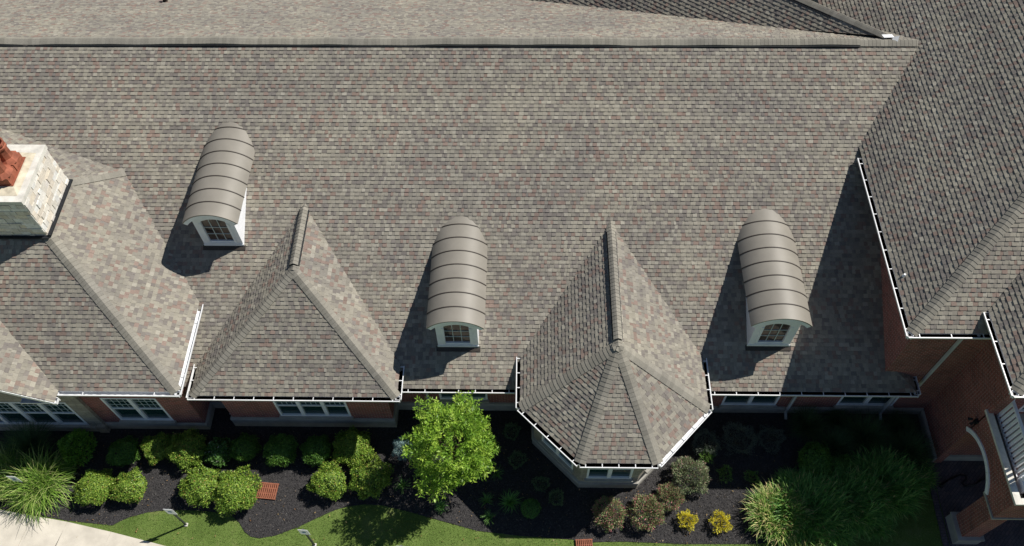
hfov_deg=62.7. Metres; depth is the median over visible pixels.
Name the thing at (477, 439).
young tree
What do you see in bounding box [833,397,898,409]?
window
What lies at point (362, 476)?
clipped shrub
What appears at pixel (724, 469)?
shrub
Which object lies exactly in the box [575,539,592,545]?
drain grate
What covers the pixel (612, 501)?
reddish shrub
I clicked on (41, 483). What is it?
ornamental grass clump
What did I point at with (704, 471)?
spirea shrub
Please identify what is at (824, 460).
shaded shrub
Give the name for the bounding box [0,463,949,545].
lawn
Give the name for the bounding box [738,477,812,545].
ornamental grass clump
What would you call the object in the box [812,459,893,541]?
ornamental grass clump
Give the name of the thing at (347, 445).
clipped shrub
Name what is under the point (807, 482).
ornamental grass clump
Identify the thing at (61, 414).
window
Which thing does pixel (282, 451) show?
shaded shrub
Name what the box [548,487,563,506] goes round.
shrub
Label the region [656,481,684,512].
reddish shrub
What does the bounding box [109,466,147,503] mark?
clipped shrub
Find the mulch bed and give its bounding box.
[0,408,928,544]
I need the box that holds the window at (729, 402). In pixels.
[719,396,780,408]
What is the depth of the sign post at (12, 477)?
29.64 m
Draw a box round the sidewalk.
[0,510,163,545]
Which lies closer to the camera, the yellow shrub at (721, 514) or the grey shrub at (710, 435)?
the yellow shrub at (721, 514)
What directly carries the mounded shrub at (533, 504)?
on the mulch bed
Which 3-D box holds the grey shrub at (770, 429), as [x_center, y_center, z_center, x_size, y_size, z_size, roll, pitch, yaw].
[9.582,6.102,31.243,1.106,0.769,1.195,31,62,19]
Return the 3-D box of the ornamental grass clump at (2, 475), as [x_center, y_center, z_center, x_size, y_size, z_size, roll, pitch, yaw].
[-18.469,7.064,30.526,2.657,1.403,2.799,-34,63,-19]
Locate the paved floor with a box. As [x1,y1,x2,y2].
[928,460,1023,545]
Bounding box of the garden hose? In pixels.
[939,474,985,487]
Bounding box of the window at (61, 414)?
[0,402,91,428]
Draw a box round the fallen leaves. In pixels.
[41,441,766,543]
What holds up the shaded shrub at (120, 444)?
on the mulch bed
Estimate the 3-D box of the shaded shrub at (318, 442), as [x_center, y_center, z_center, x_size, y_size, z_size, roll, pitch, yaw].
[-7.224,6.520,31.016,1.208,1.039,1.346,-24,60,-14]
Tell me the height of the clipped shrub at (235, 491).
1.157 m
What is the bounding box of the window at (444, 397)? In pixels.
[438,393,488,403]
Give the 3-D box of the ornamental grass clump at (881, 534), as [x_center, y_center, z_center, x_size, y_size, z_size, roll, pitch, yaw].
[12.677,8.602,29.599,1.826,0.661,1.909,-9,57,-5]
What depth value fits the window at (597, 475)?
29.92 m
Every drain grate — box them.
[256,482,278,499]
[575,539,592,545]
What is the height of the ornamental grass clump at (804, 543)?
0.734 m
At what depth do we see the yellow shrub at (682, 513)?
29.64 m
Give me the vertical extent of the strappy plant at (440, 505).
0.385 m
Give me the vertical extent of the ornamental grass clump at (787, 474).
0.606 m
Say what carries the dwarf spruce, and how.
on the mulch bed
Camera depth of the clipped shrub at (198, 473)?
30.03 m
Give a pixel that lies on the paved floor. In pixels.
(955, 495)
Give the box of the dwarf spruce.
[392,437,412,460]
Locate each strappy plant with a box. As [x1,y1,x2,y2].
[394,475,410,492]
[434,499,448,512]
[478,491,493,506]
[480,510,495,523]
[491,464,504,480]
[499,488,523,515]
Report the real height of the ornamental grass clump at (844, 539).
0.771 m
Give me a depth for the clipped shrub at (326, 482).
30.10 m
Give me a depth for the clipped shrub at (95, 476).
30.14 m
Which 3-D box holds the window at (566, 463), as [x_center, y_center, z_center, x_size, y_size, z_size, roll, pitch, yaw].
[1.613,6.161,29.723,0.205,1.750,1.680,-39,64,-22]
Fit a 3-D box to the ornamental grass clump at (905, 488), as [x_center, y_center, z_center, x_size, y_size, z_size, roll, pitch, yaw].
[13.424,7.447,30.021,3.196,1.157,3.340,-33,62,-19]
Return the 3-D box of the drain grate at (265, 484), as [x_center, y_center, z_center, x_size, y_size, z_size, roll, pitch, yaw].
[-8.921,7.950,30.669,0.720,0.068,0.600,4,57,3]
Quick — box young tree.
[399,390,501,502]
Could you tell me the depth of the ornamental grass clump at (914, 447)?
30.56 m
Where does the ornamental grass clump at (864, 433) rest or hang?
on the mulch bed
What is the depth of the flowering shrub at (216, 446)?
30.88 m
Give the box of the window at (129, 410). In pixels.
[99,398,176,423]
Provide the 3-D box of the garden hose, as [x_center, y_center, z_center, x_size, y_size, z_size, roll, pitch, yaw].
[16.682,7.540,30.602,2.359,0.139,0.476,-3,57,-1]
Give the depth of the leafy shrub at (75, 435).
30.92 m
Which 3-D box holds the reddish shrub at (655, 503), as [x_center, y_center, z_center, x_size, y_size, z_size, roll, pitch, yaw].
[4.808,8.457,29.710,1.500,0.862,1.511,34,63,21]
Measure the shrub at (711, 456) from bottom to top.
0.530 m
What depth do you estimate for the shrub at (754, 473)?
30.56 m
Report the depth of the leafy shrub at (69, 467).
30.78 m
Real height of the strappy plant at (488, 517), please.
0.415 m
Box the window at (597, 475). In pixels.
[584,468,633,482]
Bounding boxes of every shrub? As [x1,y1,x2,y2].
[55,462,76,481]
[56,428,96,468]
[72,468,116,506]
[106,435,141,466]
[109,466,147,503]
[140,432,174,464]
[165,427,206,472]
[177,465,224,507]
[203,436,236,467]
[208,464,262,515]
[227,433,263,462]
[262,433,299,467]
[299,434,332,466]
[306,459,346,499]
[332,425,374,467]
[347,451,394,499]
[502,421,520,440]
[508,450,527,469]
[521,498,541,518]
[531,476,549,491]
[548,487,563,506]
[591,495,628,531]
[626,493,665,531]
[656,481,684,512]
[670,455,710,495]
[676,509,698,531]
[692,428,721,455]
[699,446,714,464]
[708,509,732,533]
[716,464,732,483]
[719,421,758,455]
[743,469,760,483]
[756,425,786,453]
[797,441,837,479]
[826,451,857,482]
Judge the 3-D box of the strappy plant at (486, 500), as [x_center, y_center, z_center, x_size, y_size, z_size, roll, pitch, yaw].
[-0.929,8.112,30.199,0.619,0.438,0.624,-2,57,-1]
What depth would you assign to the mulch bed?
30.70 m
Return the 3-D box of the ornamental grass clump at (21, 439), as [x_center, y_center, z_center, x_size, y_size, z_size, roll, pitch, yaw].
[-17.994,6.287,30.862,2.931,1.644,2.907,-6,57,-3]
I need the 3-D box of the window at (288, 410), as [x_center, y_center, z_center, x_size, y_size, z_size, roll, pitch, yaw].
[-7.312,4.911,30.696,2.760,1.830,0.205,0,57,1]
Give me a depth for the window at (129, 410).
30.96 m
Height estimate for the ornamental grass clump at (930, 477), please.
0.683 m
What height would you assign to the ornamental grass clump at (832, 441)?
1.249 m
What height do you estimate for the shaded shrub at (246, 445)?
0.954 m
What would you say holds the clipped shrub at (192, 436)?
on the mulch bed
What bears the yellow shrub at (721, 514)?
on the mulch bed
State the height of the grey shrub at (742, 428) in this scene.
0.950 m
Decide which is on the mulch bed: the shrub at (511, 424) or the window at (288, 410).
the shrub at (511, 424)
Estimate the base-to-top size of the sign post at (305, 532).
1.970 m
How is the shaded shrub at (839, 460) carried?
on the mulch bed
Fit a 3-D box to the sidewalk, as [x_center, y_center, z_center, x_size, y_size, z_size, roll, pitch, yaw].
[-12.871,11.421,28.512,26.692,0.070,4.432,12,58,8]
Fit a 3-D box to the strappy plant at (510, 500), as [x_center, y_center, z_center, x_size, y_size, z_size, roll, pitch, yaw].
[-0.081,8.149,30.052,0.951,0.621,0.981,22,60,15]
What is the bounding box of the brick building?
[0,0,1023,543]
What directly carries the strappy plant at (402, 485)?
on the mulch bed
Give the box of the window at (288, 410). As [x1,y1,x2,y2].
[272,401,353,419]
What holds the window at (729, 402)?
in the brick building
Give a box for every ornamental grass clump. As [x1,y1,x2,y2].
[0,417,62,476]
[0,438,41,504]
[0,440,86,528]
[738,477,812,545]
[762,463,856,545]
[771,464,812,501]
[784,513,829,545]
[806,498,863,545]
[807,421,863,465]
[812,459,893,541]
[831,405,899,464]
[843,442,930,526]
[852,499,896,542]
[878,420,945,482]
[901,453,939,497]
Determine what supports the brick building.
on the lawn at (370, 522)
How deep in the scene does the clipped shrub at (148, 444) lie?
30.99 m
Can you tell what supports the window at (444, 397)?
in the brick building
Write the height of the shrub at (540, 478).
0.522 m
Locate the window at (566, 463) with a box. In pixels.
[538,435,573,473]
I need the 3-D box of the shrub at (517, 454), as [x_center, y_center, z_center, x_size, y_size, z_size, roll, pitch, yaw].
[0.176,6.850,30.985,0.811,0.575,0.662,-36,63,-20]

